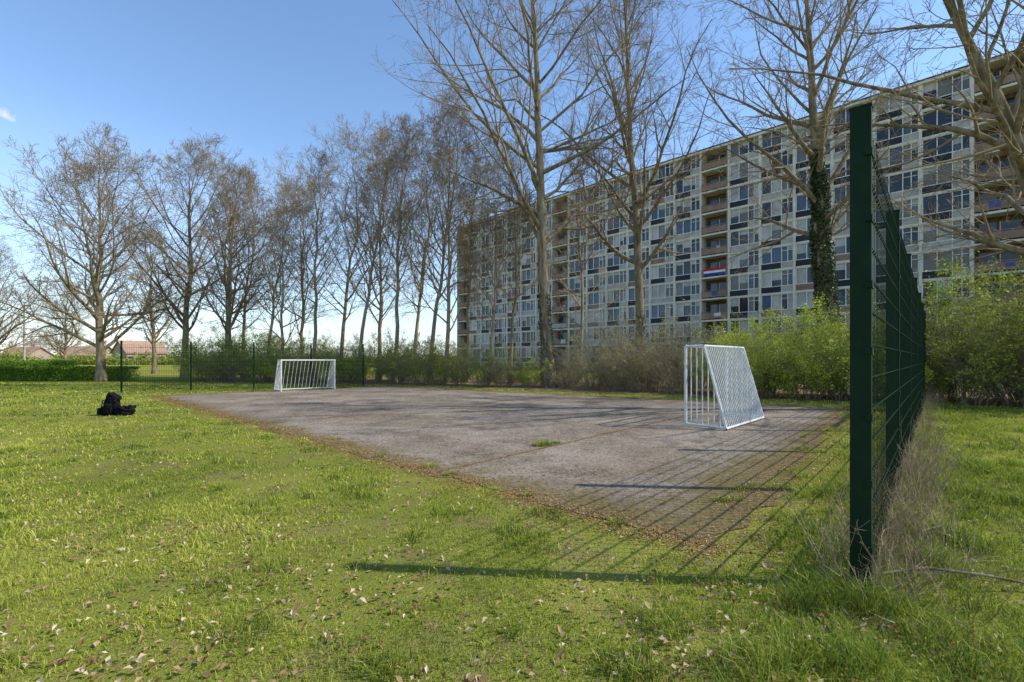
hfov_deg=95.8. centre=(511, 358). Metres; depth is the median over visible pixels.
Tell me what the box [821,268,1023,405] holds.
green shrub
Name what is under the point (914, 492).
dry weeds
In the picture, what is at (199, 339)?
distant trees
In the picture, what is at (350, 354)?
shrub
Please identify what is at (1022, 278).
green shrub
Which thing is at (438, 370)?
shrub
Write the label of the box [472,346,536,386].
shrub
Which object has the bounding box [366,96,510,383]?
bare deciduous tree
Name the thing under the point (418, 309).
bare deciduous tree
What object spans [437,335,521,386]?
shrub
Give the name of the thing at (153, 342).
bare deciduous tree
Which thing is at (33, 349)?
roof
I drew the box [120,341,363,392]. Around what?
fence
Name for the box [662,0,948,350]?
bare deciduous tree
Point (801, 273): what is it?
windows curtained
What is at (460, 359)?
shrub
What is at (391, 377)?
shrub
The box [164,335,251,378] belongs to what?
shrub
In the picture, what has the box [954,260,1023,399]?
green shrub
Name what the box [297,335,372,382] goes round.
shrub
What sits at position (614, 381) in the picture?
shrub
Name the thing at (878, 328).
shrub
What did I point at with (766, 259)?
blue windows
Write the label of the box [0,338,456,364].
distant bushes
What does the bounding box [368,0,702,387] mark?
bare deciduous tree
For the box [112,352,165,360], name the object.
walls
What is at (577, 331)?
shrub
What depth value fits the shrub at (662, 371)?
18.28 m
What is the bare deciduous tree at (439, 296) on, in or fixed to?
on the soil
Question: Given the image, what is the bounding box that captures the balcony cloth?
[556,77,1014,358]
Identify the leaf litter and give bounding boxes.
[136,385,884,571]
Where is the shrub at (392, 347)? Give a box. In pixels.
[357,327,450,380]
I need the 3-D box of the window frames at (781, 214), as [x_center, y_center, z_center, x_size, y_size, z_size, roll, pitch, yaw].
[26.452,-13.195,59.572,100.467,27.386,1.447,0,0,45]
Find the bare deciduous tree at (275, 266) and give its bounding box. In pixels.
[233,177,349,381]
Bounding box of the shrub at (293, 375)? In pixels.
[255,342,323,382]
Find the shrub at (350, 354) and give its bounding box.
[305,327,379,380]
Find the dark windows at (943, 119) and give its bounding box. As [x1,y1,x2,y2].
[471,66,1020,357]
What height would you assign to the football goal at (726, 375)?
1.688 m
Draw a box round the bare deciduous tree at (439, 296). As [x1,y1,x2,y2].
[377,66,511,382]
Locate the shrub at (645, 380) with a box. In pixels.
[568,310,689,391]
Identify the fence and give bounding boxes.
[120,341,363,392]
[849,102,925,587]
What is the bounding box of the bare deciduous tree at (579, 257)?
[528,123,632,368]
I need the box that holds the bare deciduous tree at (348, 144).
[294,112,413,379]
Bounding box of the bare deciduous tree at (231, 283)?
[180,182,266,377]
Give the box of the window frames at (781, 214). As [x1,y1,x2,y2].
[470,70,1000,361]
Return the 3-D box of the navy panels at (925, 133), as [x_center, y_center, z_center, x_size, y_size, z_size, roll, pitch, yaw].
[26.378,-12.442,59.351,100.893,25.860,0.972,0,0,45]
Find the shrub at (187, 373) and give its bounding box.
[156,330,248,380]
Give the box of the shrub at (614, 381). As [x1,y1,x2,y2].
[564,330,675,390]
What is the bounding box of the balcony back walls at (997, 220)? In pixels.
[464,61,1023,356]
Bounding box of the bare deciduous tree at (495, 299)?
[447,123,536,384]
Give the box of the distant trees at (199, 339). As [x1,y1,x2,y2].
[5,332,456,355]
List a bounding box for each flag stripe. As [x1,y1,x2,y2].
[704,267,724,271]
[704,269,724,273]
[704,271,724,275]
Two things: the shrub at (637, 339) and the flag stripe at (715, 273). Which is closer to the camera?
the shrub at (637, 339)
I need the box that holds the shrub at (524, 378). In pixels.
[504,353,553,387]
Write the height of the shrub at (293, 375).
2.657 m
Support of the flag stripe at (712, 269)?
attached to the balcony rails
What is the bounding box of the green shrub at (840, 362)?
[742,289,974,400]
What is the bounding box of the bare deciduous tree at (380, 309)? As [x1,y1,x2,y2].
[318,117,435,379]
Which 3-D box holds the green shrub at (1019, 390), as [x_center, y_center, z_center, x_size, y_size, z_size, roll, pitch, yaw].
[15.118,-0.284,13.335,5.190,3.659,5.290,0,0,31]
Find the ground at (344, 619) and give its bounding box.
[0,363,1023,681]
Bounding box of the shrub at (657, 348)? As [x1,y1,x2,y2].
[578,302,716,390]
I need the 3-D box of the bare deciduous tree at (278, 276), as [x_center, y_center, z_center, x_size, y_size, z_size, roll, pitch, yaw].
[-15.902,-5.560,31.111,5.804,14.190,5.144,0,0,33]
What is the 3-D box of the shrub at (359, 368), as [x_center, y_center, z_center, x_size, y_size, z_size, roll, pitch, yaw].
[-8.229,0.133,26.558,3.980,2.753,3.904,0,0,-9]
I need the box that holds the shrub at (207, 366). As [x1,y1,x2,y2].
[168,327,265,381]
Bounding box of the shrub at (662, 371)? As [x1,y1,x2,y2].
[621,336,724,393]
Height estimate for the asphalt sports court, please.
0.001 m
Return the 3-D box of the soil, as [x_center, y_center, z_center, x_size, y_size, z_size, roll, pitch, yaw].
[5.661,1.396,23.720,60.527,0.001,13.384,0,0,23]
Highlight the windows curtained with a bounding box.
[470,71,968,356]
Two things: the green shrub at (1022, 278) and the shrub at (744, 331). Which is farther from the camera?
the shrub at (744, 331)
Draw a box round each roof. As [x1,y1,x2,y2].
[1,347,54,355]
[56,346,111,355]
[110,340,169,353]
[462,47,1023,225]
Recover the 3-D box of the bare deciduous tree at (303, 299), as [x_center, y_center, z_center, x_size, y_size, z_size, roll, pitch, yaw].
[-16.020,-7.026,34.408,9.158,17.162,7.344,0,0,23]
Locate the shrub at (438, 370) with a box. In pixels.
[399,334,472,384]
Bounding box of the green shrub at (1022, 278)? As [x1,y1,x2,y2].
[975,256,1023,350]
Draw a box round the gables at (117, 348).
[113,343,123,351]
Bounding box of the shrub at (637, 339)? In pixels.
[591,306,708,383]
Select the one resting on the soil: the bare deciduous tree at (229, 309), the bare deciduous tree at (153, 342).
the bare deciduous tree at (229, 309)
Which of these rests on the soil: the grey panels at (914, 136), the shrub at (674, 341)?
the shrub at (674, 341)
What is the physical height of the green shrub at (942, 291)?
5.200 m
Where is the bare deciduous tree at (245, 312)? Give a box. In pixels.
[193,157,299,378]
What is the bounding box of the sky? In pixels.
[0,0,1023,356]
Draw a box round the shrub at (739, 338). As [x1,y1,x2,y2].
[682,315,816,385]
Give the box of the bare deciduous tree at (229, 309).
[169,145,313,380]
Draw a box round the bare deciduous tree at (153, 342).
[103,217,214,373]
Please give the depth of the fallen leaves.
2.66 m
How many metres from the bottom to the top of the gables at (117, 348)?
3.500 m
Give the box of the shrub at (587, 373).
[551,336,636,389]
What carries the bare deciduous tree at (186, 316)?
on the ground at (344, 619)
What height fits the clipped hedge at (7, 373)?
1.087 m
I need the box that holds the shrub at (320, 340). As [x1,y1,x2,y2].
[252,329,339,379]
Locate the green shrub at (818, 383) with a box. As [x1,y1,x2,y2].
[744,316,872,399]
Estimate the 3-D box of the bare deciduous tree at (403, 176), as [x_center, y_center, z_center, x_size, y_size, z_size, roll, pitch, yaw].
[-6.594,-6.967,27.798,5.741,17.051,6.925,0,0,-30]
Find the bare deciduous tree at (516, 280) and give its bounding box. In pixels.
[471,128,573,367]
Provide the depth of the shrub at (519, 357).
26.87 m
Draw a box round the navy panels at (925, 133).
[465,94,997,361]
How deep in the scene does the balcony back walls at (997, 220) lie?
43.60 m
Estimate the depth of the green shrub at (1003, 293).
15.76 m
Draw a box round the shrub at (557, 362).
[509,326,608,384]
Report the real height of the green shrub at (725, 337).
3.534 m
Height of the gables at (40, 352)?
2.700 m
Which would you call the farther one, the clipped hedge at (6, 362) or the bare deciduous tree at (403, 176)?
the clipped hedge at (6, 362)
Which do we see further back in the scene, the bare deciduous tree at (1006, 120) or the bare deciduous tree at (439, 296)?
the bare deciduous tree at (439, 296)
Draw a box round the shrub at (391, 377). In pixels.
[378,358,412,383]
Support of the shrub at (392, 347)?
on the soil
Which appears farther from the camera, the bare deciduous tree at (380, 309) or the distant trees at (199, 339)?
the distant trees at (199, 339)
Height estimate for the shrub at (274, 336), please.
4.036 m
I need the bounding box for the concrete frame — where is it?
[458,49,1023,368]
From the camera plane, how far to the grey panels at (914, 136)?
56.22 m
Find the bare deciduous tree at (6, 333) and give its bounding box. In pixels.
[0,236,63,359]
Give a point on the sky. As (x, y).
(252, 73)
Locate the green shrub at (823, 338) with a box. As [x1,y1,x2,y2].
[748,292,993,396]
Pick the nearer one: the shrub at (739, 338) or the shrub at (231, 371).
the shrub at (739, 338)
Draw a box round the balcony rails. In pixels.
[458,69,1023,361]
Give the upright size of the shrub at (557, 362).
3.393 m
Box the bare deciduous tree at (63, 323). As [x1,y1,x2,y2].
[29,269,103,359]
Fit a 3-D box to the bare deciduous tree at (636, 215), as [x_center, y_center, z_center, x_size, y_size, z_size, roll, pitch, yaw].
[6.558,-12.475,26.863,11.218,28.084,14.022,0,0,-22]
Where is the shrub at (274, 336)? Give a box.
[196,319,297,379]
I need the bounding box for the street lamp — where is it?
[23,305,31,359]
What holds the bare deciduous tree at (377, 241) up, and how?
on the soil
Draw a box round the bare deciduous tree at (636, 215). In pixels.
[518,0,758,382]
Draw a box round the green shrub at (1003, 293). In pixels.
[872,250,1023,402]
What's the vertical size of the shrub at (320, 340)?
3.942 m
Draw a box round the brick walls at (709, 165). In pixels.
[457,145,1004,357]
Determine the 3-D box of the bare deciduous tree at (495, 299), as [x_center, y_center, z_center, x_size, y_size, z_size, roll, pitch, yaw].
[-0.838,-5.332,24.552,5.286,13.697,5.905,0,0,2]
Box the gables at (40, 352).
[28,348,50,354]
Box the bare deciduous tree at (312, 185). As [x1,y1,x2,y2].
[262,143,369,379]
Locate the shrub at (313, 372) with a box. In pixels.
[282,340,357,382]
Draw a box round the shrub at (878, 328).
[806,302,973,389]
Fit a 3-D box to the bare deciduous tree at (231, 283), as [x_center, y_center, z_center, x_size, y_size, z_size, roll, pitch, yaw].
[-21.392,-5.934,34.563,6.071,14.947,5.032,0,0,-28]
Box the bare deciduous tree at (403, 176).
[353,110,451,381]
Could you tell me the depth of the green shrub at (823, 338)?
16.59 m
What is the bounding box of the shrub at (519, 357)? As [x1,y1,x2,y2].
[471,337,540,382]
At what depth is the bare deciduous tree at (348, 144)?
31.45 m
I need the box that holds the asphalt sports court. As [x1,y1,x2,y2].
[154,386,849,546]
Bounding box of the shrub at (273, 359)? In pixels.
[210,324,309,381]
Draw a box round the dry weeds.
[770,384,1023,629]
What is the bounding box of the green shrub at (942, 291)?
[796,257,1023,401]
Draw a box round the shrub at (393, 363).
[372,331,461,383]
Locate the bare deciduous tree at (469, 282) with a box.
[431,129,512,381]
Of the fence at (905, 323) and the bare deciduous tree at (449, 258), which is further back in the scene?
the bare deciduous tree at (449, 258)
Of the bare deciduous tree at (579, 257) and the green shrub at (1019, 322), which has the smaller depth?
the green shrub at (1019, 322)
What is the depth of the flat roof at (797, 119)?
52.24 m
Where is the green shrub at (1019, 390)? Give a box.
[926,286,1023,406]
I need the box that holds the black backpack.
[97,392,136,415]
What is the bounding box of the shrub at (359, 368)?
[328,338,403,382]
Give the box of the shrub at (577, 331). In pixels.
[555,314,669,386]
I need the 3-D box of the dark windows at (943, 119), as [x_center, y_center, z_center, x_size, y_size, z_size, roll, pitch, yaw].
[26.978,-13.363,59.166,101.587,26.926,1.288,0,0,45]
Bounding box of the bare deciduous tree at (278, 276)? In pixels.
[238,174,324,380]
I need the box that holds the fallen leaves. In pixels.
[0,396,1023,681]
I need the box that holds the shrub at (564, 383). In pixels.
[533,352,589,388]
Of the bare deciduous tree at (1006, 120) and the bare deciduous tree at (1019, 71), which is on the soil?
the bare deciduous tree at (1019, 71)
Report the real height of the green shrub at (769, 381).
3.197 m
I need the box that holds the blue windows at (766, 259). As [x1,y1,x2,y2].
[465,72,995,357]
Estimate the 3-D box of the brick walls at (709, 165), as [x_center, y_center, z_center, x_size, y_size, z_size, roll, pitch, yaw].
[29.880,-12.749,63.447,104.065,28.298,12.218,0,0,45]
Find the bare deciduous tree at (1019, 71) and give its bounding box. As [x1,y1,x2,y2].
[901,0,1023,273]
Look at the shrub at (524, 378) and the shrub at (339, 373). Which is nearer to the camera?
the shrub at (524, 378)
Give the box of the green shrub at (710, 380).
[681,338,780,396]
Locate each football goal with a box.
[274,360,335,391]
[684,345,763,429]
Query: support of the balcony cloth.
attached to the balcony rails
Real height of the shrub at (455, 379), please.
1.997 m
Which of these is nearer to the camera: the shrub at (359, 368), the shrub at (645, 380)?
the shrub at (645, 380)
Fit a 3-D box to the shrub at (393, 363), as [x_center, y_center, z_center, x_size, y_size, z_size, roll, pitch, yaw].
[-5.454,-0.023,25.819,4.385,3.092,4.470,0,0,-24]
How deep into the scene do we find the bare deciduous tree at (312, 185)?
29.05 m
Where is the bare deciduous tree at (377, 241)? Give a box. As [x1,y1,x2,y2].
[321,120,421,382]
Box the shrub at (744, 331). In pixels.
[701,303,879,385]
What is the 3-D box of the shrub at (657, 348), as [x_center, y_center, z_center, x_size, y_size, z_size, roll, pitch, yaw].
[6.162,-0.464,21.248,6.215,4.576,5.300,0,0,36]
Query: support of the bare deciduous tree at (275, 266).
on the soil
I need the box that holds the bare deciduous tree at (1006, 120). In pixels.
[715,0,1023,263]
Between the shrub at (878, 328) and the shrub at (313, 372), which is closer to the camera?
the shrub at (878, 328)
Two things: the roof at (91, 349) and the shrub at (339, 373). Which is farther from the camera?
the roof at (91, 349)
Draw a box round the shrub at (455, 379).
[428,350,478,385]
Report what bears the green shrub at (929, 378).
on the soil
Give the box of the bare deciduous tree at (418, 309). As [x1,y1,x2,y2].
[365,99,481,374]
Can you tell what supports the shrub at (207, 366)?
on the soil
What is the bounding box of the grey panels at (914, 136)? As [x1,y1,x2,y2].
[458,89,970,361]
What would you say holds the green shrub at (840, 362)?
on the soil
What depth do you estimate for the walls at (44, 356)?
159.13 m
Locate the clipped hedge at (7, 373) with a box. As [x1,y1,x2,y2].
[0,365,140,380]
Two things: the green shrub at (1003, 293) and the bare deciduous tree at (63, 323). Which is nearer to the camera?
the green shrub at (1003, 293)
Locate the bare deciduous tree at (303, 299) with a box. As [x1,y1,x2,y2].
[240,144,355,376]
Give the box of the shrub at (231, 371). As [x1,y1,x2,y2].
[208,344,284,381]
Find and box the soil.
[192,377,1022,408]
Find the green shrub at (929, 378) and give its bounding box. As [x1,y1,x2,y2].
[834,311,1020,400]
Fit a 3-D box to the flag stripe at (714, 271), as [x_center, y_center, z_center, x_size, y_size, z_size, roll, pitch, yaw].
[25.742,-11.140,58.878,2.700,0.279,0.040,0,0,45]
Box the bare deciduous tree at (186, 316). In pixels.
[76,126,254,378]
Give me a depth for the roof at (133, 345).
145.55 m
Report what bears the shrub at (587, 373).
on the soil
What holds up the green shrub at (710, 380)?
on the soil
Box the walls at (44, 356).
[1,355,52,359]
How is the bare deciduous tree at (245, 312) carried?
on the soil
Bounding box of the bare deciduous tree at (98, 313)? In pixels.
[0,121,194,381]
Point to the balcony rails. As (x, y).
(1012, 233)
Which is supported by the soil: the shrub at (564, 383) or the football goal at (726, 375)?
the shrub at (564, 383)
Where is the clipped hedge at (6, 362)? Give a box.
[0,359,82,376]
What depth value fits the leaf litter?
5.33 m
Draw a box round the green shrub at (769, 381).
[688,314,830,397]
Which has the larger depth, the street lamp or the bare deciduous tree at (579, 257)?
the street lamp
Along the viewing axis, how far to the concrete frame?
58.09 m
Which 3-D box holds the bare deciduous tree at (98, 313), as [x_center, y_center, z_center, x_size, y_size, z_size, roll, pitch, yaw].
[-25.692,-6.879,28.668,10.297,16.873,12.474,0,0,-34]
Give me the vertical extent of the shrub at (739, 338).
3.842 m
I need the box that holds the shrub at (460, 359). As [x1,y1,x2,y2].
[422,339,486,381]
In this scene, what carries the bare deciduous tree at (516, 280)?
on the soil
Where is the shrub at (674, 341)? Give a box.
[596,299,796,392]
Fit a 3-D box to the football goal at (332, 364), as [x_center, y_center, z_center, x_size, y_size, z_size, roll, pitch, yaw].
[-9.344,0.708,20.913,0.854,1.368,2.420,0,0,44]
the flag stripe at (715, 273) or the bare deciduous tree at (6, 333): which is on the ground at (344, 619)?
the bare deciduous tree at (6, 333)
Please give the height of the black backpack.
0.617 m
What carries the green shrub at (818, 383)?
on the soil
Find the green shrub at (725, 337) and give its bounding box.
[693,306,840,393]
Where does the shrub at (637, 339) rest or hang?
on the soil
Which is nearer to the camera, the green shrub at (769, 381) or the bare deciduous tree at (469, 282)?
the green shrub at (769, 381)

